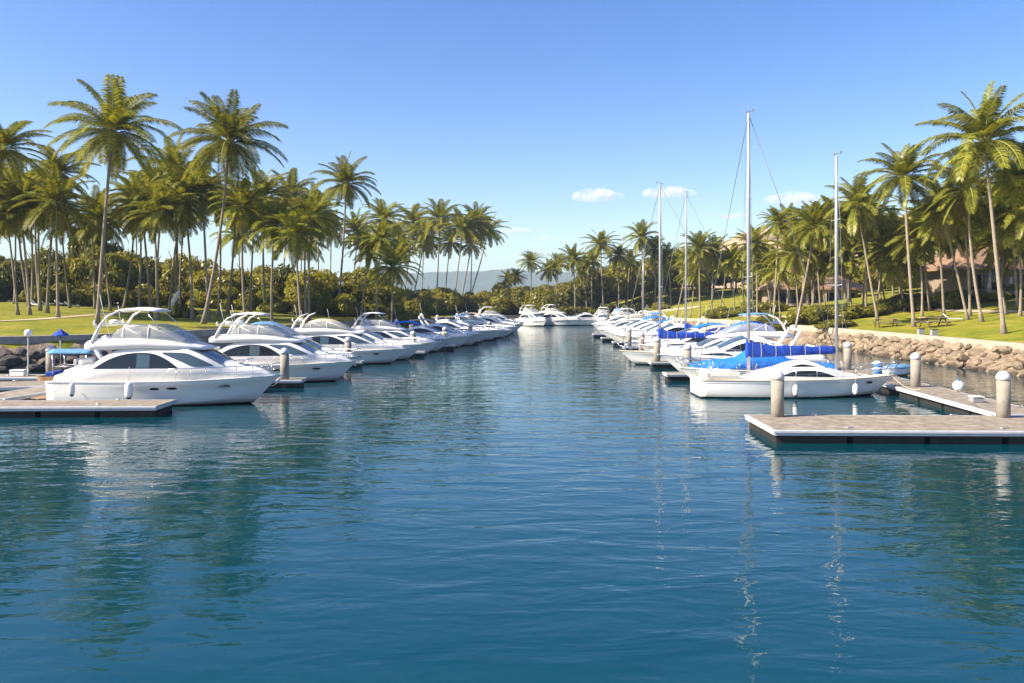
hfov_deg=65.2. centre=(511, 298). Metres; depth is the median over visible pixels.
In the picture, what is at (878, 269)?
coconut palm
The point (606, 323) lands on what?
sport cruiser
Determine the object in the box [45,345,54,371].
mooring pile
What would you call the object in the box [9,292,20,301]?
shrub
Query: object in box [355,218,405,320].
coconut palm
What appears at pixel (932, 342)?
boulder
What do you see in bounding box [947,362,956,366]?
boulder
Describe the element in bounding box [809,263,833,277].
broadleaf tree
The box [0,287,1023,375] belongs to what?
ground
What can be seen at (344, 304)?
shrub
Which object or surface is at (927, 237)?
coconut palm
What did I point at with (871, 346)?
boulder
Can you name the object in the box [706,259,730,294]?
broadleaf tree
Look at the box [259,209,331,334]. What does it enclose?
coconut palm
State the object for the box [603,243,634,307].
coconut palm
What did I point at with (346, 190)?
coconut palm
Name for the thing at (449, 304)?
broadleaf tree
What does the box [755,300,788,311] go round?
shrub
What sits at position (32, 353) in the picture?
boulder
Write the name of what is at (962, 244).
coconut palm
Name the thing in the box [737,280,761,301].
broadleaf tree
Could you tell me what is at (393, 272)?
coconut palm
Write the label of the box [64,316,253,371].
sport cruiser
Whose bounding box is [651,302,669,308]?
shrub
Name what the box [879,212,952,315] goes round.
coconut palm
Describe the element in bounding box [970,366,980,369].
boulder
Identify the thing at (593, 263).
coconut palm
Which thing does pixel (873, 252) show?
coconut palm
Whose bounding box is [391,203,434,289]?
coconut palm
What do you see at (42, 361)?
boulder
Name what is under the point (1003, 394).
mooring pile
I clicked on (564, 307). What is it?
shrub
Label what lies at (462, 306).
broadleaf tree
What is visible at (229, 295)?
coconut palm
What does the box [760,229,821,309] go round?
coconut palm
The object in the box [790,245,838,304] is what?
coconut palm
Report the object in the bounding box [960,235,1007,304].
coconut palm
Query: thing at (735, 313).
shrub
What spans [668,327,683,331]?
side window
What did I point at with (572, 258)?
coconut palm
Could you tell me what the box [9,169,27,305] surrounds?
coconut palm
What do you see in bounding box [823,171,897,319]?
coconut palm
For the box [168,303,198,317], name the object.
shrub
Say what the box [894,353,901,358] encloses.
boulder
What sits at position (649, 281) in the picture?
broadleaf tree
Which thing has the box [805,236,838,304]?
coconut palm
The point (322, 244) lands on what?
coconut palm
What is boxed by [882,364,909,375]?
dinghy
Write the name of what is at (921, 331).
utility box
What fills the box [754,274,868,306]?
house
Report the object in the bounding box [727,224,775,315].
coconut palm
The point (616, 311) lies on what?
motor yacht
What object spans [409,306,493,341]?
sport cruiser
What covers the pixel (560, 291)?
broadleaf tree
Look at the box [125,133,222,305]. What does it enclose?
coconut palm
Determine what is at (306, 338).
motor yacht
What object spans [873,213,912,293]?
coconut palm
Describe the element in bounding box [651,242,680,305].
coconut palm
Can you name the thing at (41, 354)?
boulder
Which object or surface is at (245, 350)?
side window
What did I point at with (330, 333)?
motor yacht
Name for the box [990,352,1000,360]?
boulder
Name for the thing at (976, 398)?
dock box
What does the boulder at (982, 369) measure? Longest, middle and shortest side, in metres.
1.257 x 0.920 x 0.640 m
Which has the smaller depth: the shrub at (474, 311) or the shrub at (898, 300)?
the shrub at (898, 300)
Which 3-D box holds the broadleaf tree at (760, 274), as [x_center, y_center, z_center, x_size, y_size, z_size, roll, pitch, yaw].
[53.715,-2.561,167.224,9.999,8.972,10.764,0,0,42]
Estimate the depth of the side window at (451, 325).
100.54 m
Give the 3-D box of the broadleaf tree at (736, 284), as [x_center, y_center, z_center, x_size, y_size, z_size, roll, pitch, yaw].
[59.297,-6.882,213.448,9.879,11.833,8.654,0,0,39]
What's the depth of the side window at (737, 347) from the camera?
55.67 m
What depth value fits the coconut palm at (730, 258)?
150.28 m
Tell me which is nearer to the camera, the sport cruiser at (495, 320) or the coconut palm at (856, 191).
the coconut palm at (856, 191)
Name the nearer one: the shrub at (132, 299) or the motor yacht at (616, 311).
the shrub at (132, 299)
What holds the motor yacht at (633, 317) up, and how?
on the water
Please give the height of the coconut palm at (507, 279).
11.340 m
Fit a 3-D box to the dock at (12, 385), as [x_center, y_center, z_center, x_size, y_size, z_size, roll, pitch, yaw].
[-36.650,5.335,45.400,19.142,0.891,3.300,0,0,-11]
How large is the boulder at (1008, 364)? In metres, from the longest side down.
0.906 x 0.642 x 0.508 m
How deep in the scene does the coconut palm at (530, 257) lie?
193.77 m
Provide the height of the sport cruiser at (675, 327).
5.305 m
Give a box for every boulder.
[0,348,12,358]
[0,355,21,367]
[0,366,8,372]
[13,347,26,355]
[21,357,31,366]
[25,349,38,358]
[25,364,43,371]
[34,346,56,358]
[39,357,55,364]
[55,355,62,361]
[55,363,72,369]
[66,356,78,361]
[78,354,92,357]
[815,329,824,334]
[840,335,848,341]
[853,333,863,338]
[855,343,865,348]
[857,346,865,352]
[862,338,869,342]
[865,333,873,338]
[868,343,878,350]
[876,346,885,351]
[877,351,888,356]
[882,342,892,346]
[887,336,897,341]
[893,347,903,353]
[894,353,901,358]
[902,338,911,343]
[906,348,915,355]
[911,339,919,344]
[918,344,930,350]
[923,339,930,344]
[926,357,938,363]
[927,346,937,353]
[930,339,938,345]
[935,340,944,347]
[938,349,946,353]
[938,359,945,364]
[943,342,950,347]
[945,348,952,354]
[946,354,955,360]
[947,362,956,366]
[950,342,963,350]
[950,350,964,355]
[955,362,964,367]
[956,353,970,361]
[963,344,971,349]
[967,348,982,355]
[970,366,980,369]
[972,358,981,364]
[974,344,983,348]
[978,367,986,370]
[979,352,986,357]
[984,360,994,365]
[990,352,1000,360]
[990,363,1001,367]
[990,366,1007,373]
[991,346,1001,353]
[997,370,1016,374]
[999,346,1012,354]
[1004,362,1011,367]
[1011,361,1023,369]
[1012,349,1019,354]
[1015,354,1023,362]
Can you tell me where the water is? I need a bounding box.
[0,325,1023,682]
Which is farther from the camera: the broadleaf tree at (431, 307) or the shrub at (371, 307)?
the broadleaf tree at (431, 307)
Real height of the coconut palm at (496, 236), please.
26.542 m
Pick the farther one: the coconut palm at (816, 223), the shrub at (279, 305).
the shrub at (279, 305)
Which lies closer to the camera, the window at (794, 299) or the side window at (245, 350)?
the side window at (245, 350)
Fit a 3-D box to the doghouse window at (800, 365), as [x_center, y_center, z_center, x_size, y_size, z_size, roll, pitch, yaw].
[16.313,3.730,44.895,1.300,0.140,0.090,0,0,-1]
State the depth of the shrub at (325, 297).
130.52 m
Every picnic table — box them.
[872,318,901,327]
[916,317,953,327]
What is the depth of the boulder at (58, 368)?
61.04 m
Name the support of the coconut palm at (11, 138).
on the ground
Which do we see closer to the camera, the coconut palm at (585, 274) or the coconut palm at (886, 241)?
the coconut palm at (886, 241)
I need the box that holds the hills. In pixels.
[558,214,978,304]
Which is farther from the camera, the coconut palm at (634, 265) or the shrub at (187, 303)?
the coconut palm at (634, 265)
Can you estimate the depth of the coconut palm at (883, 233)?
111.47 m
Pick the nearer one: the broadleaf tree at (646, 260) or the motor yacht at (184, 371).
the motor yacht at (184, 371)
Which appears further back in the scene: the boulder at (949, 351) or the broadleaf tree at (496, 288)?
the broadleaf tree at (496, 288)
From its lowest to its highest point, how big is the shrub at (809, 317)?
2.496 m
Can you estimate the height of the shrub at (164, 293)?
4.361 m
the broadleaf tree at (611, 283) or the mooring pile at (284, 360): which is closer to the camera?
the mooring pile at (284, 360)
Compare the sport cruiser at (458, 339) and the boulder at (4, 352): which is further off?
the sport cruiser at (458, 339)
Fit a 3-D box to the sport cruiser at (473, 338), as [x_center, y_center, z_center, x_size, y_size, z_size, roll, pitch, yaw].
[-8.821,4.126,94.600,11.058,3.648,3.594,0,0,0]
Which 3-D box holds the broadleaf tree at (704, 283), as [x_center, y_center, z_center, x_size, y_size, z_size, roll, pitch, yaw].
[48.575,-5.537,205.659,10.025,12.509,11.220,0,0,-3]
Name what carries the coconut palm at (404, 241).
on the ground
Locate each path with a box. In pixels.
[1,311,127,320]
[482,305,701,313]
[742,308,1023,317]
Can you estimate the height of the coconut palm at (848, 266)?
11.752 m
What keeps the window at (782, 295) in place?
in the house at (855, 287)
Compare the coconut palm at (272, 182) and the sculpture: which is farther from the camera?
the coconut palm at (272, 182)
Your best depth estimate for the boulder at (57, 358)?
61.66 m
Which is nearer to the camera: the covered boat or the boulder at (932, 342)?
the covered boat
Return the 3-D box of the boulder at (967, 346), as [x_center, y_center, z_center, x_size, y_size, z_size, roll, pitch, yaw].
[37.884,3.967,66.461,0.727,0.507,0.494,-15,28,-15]
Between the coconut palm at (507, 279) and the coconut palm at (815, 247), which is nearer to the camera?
the coconut palm at (815, 247)
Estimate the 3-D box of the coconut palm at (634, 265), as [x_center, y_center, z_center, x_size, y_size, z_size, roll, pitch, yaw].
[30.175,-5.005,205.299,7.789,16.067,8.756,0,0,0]
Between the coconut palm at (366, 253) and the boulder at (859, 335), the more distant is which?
the coconut palm at (366, 253)
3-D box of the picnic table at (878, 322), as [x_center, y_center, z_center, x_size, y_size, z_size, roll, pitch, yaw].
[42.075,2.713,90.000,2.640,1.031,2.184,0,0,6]
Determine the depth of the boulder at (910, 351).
72.90 m
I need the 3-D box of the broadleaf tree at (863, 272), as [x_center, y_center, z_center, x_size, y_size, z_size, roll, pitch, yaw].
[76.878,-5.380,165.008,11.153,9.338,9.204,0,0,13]
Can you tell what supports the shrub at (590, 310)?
on the ground
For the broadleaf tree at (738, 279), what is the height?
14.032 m
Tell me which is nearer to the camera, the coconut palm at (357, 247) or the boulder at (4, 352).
the boulder at (4, 352)
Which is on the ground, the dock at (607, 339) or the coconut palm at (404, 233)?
the coconut palm at (404, 233)
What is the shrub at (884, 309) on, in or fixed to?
on the ground
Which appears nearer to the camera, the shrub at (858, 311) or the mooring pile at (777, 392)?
the mooring pile at (777, 392)
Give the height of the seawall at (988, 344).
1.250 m
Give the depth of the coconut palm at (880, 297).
133.72 m
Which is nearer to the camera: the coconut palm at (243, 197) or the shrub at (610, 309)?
the coconut palm at (243, 197)
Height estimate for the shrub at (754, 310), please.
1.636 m
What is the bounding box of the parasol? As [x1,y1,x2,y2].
[52,329,68,369]
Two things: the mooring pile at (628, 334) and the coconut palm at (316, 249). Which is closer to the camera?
the mooring pile at (628, 334)
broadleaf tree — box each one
[0,255,8,293]
[0,257,45,296]
[20,244,70,287]
[43,257,74,288]
[65,243,72,258]
[66,223,123,257]
[67,252,90,289]
[68,243,125,290]
[103,247,154,303]
[139,254,159,280]
[142,256,166,288]
[151,260,167,291]
[158,250,221,305]
[187,268,245,293]
[225,264,275,309]
[237,268,268,292]
[245,263,300,297]
[256,274,291,311]
[283,267,338,311]
[328,281,380,301]
[338,265,388,287]
[342,279,402,306]
[387,285,413,305]
[400,298,427,311]
[410,291,425,312]
[413,287,454,313]
[417,296,441,313]
[421,288,464,312]
[448,289,466,311]
[459,294,473,311]
[464,290,497,310]
[479,295,511,314]
[491,281,511,294]
[498,284,526,314]
[522,286,558,314]
[538,284,552,289]
[552,287,564,305]
[555,281,567,288]
[561,279,590,306]
[573,269,597,282]
[581,282,610,308]
[583,266,620,305]
[597,261,638,307]
[608,295,626,303]
[628,256,650,271]
[632,259,668,296]
[656,259,689,296]
[681,260,716,297]
[689,256,731,294]
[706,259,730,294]
[727,280,745,291]
[730,247,762,281]
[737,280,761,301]
[743,269,768,300]
[768,266,820,296]
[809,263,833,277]
[851,267,891,290]
[856,268,887,291]
[872,265,920,292]
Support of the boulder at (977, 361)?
on the ground
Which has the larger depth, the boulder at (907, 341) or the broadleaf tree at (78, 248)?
the broadleaf tree at (78, 248)
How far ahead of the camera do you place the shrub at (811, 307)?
110.29 m
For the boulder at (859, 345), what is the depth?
83.09 m
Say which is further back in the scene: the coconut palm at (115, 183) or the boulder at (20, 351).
the coconut palm at (115, 183)
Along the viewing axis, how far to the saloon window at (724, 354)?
55.86 m
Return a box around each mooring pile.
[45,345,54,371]
[280,348,288,387]
[344,337,351,351]
[410,331,415,356]
[442,327,446,349]
[626,328,631,345]
[639,332,644,349]
[653,337,660,361]
[683,344,691,366]
[770,370,784,416]
[843,342,851,369]
[910,352,920,386]
[996,371,1010,417]
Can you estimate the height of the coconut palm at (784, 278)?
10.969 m
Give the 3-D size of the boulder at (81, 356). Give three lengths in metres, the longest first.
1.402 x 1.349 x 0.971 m
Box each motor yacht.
[31,296,283,405]
[209,305,359,381]
[214,308,362,359]
[291,305,410,363]
[351,309,440,353]
[453,309,512,337]
[474,307,524,323]
[515,305,546,325]
[540,304,579,325]
[591,308,636,323]
[595,308,655,332]
[597,307,609,320]
[610,305,627,316]
[657,305,803,357]
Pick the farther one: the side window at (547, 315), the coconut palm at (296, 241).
the side window at (547, 315)
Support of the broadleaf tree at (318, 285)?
on the ground
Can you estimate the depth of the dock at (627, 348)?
83.30 m
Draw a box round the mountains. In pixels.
[338,264,620,294]
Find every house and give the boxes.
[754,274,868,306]
[907,247,1023,296]
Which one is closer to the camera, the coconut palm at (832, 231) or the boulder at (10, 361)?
the boulder at (10, 361)
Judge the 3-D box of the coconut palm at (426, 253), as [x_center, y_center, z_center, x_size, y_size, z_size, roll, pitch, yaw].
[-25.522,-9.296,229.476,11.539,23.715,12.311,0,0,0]
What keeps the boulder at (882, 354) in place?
on the ground
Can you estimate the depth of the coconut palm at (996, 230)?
87.96 m
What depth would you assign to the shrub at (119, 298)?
132.18 m
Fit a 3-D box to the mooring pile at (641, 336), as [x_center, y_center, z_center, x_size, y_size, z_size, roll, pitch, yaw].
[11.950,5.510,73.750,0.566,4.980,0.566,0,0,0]
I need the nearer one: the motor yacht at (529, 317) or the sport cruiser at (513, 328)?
the sport cruiser at (513, 328)
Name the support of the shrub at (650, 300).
on the ground
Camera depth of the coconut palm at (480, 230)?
205.16 m
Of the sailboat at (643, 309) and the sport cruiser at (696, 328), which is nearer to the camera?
the sport cruiser at (696, 328)
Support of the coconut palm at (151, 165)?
on the ground
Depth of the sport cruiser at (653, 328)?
90.51 m
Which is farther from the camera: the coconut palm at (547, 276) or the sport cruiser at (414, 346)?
the coconut palm at (547, 276)
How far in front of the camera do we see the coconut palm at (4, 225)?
89.03 m
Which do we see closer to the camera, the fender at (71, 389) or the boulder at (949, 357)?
the fender at (71, 389)
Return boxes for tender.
[37,349,101,380]
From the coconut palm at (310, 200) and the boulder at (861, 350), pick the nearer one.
the boulder at (861, 350)
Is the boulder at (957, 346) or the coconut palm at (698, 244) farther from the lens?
the coconut palm at (698, 244)
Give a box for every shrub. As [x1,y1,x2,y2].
[0,292,9,300]
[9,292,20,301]
[18,288,46,301]
[21,286,70,304]
[50,282,88,304]
[73,293,96,305]
[79,282,119,305]
[111,287,129,304]
[116,290,131,302]
[121,287,163,306]
[135,283,172,306]
[165,291,194,306]
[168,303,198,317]
[185,300,204,307]
[189,288,223,308]
[211,286,247,309]
[233,294,262,310]
[255,289,281,302]
[258,296,292,313]
[280,295,296,308]
[291,292,325,314]
[319,297,334,314]
[322,293,335,302]
[327,293,363,316]
[358,301,388,317]
[359,300,383,316]
[386,313,426,328]
[387,302,411,319]
[411,308,431,322]
[468,308,481,313]
[554,305,567,310]
[563,306,586,314]
[584,307,600,313]
[597,306,615,311]
[619,304,630,312]
[622,303,644,310]
[644,296,658,305]
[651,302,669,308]
[662,296,682,303]
[702,306,733,318]
[728,311,742,315]
[734,306,769,312]
[737,301,755,309]
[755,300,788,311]
[756,312,781,321]
[763,317,804,330]
[782,309,820,325]
[802,304,827,319]
[811,304,845,320]
[813,319,857,328]
[825,307,856,319]
[845,304,878,318]
[864,304,891,315]
[876,298,901,311]
[876,299,910,309]
[888,293,941,310]
[913,294,940,308]
[931,288,967,308]
[973,290,1010,301]
[1003,282,1022,295]
[1018,282,1023,295]
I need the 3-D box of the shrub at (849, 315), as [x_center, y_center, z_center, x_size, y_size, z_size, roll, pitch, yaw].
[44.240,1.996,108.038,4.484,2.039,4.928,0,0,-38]
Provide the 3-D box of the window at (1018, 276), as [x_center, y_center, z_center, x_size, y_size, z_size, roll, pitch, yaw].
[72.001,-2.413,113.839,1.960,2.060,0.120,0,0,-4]
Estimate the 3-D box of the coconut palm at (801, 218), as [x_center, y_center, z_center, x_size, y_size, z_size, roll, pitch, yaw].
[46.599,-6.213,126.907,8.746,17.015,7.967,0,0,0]
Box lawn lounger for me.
[942,313,961,320]
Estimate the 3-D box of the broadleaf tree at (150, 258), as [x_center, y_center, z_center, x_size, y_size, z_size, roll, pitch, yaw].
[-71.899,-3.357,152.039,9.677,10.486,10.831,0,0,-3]
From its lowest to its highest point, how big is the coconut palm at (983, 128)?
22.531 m
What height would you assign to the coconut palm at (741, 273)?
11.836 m
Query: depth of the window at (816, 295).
155.00 m
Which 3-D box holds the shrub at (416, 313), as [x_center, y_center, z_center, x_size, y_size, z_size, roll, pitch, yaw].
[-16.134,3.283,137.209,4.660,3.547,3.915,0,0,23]
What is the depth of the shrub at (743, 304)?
147.42 m
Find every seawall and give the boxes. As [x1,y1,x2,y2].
[0,317,444,343]
[445,315,571,318]
[595,316,1023,350]
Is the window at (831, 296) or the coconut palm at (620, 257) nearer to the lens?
the window at (831, 296)
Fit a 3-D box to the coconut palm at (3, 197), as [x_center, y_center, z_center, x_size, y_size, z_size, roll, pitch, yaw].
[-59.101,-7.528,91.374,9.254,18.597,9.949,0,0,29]
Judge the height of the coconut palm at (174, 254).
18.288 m
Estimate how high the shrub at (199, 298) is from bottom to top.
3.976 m
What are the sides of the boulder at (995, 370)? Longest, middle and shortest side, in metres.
1.473 x 0.945 x 0.921 m
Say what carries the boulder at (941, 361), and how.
on the ground
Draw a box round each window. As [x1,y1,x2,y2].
[93,353,176,368]
[223,345,279,355]
[310,336,344,343]
[374,332,392,337]
[412,328,432,333]
[431,326,449,331]
[443,323,458,327]
[543,314,556,316]
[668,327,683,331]
[684,338,705,342]
[703,353,732,355]
[725,342,768,351]
[776,293,785,301]
[784,371,834,376]
[791,364,813,366]
[792,293,800,301]
[809,293,820,301]
[827,293,834,300]
[971,275,984,288]
[991,275,1004,288]
[1013,275,1023,286]
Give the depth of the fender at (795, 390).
43.61 m
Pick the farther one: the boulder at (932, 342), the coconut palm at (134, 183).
the coconut palm at (134, 183)
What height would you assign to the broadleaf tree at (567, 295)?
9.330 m
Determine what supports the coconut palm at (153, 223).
on the ground
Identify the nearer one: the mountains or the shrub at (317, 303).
the shrub at (317, 303)
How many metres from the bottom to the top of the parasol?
3.050 m
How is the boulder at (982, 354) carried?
on the ground
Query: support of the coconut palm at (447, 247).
on the ground
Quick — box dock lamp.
[24,329,32,375]
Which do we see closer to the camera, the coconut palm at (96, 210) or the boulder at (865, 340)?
the boulder at (865, 340)
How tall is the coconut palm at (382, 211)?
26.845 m
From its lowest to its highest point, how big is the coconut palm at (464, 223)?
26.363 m
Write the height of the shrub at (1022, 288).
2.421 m
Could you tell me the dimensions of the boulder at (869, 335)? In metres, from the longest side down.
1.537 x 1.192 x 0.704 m
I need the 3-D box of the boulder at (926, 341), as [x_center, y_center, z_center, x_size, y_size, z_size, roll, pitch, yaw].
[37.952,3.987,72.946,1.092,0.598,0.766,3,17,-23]
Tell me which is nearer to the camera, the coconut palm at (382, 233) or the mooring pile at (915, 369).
the mooring pile at (915, 369)
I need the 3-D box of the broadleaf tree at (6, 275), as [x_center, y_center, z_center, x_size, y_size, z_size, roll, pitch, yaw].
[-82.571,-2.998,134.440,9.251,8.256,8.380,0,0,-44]
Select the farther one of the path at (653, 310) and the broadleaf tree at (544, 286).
the broadleaf tree at (544, 286)
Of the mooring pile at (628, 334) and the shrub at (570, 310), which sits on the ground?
the shrub at (570, 310)
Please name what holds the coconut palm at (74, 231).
on the ground
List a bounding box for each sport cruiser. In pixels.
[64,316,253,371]
[327,309,423,359]
[362,308,451,351]
[392,313,471,347]
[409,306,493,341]
[409,318,483,345]
[435,306,502,340]
[453,313,517,335]
[462,313,513,321]
[465,304,522,332]
[568,307,601,325]
[592,305,646,327]
[598,306,669,336]
[604,306,675,340]
[610,314,684,340]
[615,319,693,343]
[620,307,715,345]
[632,308,730,346]
[638,325,728,349]
[646,311,665,323]
[660,307,830,371]
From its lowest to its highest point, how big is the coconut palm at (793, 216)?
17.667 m
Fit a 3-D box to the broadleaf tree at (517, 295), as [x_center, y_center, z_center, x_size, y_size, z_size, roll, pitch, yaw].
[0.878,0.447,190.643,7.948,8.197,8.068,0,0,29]
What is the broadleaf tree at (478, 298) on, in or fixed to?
on the ground
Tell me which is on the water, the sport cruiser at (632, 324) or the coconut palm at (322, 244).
the sport cruiser at (632, 324)
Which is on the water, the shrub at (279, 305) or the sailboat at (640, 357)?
the sailboat at (640, 357)
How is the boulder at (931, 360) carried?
on the ground
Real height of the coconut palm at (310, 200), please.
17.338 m
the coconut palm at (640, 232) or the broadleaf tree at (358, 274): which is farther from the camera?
the coconut palm at (640, 232)
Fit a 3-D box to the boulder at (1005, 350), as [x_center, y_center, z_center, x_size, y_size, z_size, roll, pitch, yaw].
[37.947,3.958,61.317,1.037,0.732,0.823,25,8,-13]
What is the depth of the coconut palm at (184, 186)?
95.00 m
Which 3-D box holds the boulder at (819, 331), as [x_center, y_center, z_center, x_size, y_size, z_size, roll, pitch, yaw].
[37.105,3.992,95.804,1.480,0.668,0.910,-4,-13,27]
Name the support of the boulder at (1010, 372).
on the ground
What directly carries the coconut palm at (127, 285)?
on the ground
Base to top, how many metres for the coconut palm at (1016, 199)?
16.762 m
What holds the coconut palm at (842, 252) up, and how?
on the ground
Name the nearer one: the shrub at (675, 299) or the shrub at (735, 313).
the shrub at (735, 313)
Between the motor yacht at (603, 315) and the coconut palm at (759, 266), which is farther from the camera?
the motor yacht at (603, 315)
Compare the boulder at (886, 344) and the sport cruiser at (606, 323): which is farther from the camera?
the sport cruiser at (606, 323)
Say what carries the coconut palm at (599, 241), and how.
on the ground
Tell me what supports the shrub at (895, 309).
on the ground
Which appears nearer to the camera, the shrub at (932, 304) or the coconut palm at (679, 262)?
the shrub at (932, 304)
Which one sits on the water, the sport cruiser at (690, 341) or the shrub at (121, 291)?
the sport cruiser at (690, 341)
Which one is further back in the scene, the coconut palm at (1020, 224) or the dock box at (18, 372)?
the coconut palm at (1020, 224)
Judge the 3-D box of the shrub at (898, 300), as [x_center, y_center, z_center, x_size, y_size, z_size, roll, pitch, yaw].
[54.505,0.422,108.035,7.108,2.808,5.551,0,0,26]
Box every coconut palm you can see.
[0,120,59,186]
[0,163,43,211]
[0,166,57,314]
[0,190,44,314]
[5,227,40,303]
[7,164,100,317]
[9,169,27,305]
[21,162,78,310]
[22,145,100,312]
[26,170,46,307]
[30,223,49,305]
[32,202,83,307]
[44,73,182,326]
[61,184,124,308]
[66,189,130,310]
[99,172,173,316]
[107,184,136,308]
[107,188,171,316]
[108,176,136,252]
[110,161,170,307]
[119,183,200,319]
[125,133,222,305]
[143,164,223,319]
[158,184,209,315]
[159,159,234,319]
[161,197,209,303]
[164,89,288,323]
[197,179,251,315]
[206,176,279,323]
[207,176,265,312]
[209,221,259,270]
[226,193,280,311]
[235,169,303,302]
[235,199,307,321]
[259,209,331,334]
[266,167,324,265]
[279,189,344,320]
[284,198,328,273]
[284,200,338,316]
[286,237,329,262]
[302,183,349,269]
[309,151,381,294]
[312,209,350,269]
[330,207,374,267]
[343,230,398,317]
[344,229,382,269]
[354,198,412,232]
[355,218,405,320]
[362,242,423,325]
[386,236,421,285]
[387,218,419,284]
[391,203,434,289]
[405,215,447,291]
[410,231,442,288]
[413,198,459,288]
[434,229,465,286]
[436,207,489,291]
[453,201,499,296]
[455,235,489,291]
[470,214,510,294]
[497,269,517,287]
[504,267,526,286]
[516,250,545,289]
[535,258,562,287]
[542,252,571,307]
[555,243,592,314]
[571,254,598,306]
[579,249,607,307]
[580,229,622,305]
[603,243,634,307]
[618,249,641,303]
[622,219,663,310]
[638,235,672,302]
[647,255,679,296]
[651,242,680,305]
[669,247,704,317]
[674,228,724,318]
[674,261,710,317]
[692,234,736,309]
[711,254,738,305]
[712,242,752,309]
[724,259,754,302]
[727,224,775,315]
[738,245,779,311]
[751,251,801,312]
[754,205,793,312]
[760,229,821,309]
[765,202,803,306]
[769,218,833,306]
[781,200,847,342]
[781,205,812,298]
[787,198,830,304]
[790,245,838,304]
[795,195,876,318]
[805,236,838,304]
[817,223,874,306]
[819,236,876,307]
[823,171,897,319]
[838,194,903,306]
[850,231,905,300]
[853,143,954,326]
[854,242,890,298]
[855,236,876,305]
[856,207,907,295]
[862,235,935,311]
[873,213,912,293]
[877,213,887,299]
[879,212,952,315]
[887,212,958,310]
[893,195,974,316]
[898,176,989,319]
[905,80,1023,333]
[913,185,1003,315]
[914,149,1023,321]
[938,226,990,292]
[956,178,1010,314]
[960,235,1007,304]
[961,191,1023,316]
[962,221,1023,306]
[974,141,1023,213]
[974,176,1018,306]
[980,177,1023,239]
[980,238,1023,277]
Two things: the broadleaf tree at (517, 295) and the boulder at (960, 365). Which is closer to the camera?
the boulder at (960, 365)
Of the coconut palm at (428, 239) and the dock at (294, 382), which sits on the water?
the dock at (294, 382)
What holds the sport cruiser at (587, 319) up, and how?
on the water
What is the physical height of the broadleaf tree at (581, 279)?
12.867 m
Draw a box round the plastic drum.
[873,361,881,373]
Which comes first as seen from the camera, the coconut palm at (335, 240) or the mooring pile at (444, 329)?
the mooring pile at (444, 329)
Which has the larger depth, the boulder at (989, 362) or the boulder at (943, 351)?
the boulder at (943, 351)
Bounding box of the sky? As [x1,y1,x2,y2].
[0,0,1023,276]
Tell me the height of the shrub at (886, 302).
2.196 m
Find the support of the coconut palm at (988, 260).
on the ground
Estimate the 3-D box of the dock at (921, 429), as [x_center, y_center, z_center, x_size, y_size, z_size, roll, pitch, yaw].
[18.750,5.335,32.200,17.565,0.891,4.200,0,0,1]
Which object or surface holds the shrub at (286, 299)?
on the ground
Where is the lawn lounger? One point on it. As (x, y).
(951, 318)
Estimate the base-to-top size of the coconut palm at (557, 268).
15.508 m
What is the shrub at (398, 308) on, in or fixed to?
on the ground
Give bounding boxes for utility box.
[917,328,924,334]
[930,329,938,335]
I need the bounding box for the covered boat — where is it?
[675,342,844,376]
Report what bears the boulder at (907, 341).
on the ground
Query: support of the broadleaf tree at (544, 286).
on the ground
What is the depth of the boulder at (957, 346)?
67.38 m
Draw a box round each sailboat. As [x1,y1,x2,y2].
[617,182,733,364]
[626,253,680,323]
[650,191,746,337]
[690,105,899,397]
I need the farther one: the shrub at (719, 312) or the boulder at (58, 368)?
the shrub at (719, 312)
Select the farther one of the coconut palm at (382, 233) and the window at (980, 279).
the coconut palm at (382, 233)
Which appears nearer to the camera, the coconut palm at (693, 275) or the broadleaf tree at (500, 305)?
the coconut palm at (693, 275)
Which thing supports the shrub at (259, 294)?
on the ground
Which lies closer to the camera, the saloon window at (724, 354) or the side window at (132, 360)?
the side window at (132, 360)
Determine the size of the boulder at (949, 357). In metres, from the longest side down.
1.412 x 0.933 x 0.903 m
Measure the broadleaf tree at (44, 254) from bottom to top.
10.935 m
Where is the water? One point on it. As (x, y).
(548, 503)
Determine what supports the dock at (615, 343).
on the water
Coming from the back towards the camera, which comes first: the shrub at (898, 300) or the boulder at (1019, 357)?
the shrub at (898, 300)
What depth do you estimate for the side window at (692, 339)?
69.91 m
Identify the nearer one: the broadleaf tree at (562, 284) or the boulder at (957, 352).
the boulder at (957, 352)
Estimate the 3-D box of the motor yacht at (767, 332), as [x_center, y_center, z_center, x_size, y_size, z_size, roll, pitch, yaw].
[17.476,3.168,61.400,12.638,5.420,3.944,0,0,0]
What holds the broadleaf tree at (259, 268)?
on the ground
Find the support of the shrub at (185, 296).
on the ground
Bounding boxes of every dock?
[0,374,45,381]
[0,380,45,391]
[0,386,46,399]
[0,398,176,417]
[268,378,306,387]
[350,360,363,367]
[414,351,425,356]
[439,344,455,349]
[592,333,606,336]
[600,337,613,341]
[611,341,625,345]
[622,346,638,349]
[648,361,674,367]
[662,372,860,380]
[744,413,1023,443]
[838,364,1023,415]
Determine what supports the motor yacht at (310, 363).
on the water
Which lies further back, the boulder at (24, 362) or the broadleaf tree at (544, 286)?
the broadleaf tree at (544, 286)
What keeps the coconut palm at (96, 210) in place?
on the ground
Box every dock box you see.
[9,369,26,375]
[969,395,983,402]
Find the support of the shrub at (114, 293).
on the ground
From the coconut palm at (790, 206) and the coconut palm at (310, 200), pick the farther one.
the coconut palm at (790, 206)
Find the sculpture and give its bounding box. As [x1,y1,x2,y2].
[171,290,179,310]
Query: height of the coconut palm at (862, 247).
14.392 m
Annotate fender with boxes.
[68,369,74,396]
[125,367,132,399]
[793,376,797,396]
[853,378,857,395]
[952,379,964,390]
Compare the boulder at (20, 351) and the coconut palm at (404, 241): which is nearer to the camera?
the boulder at (20, 351)

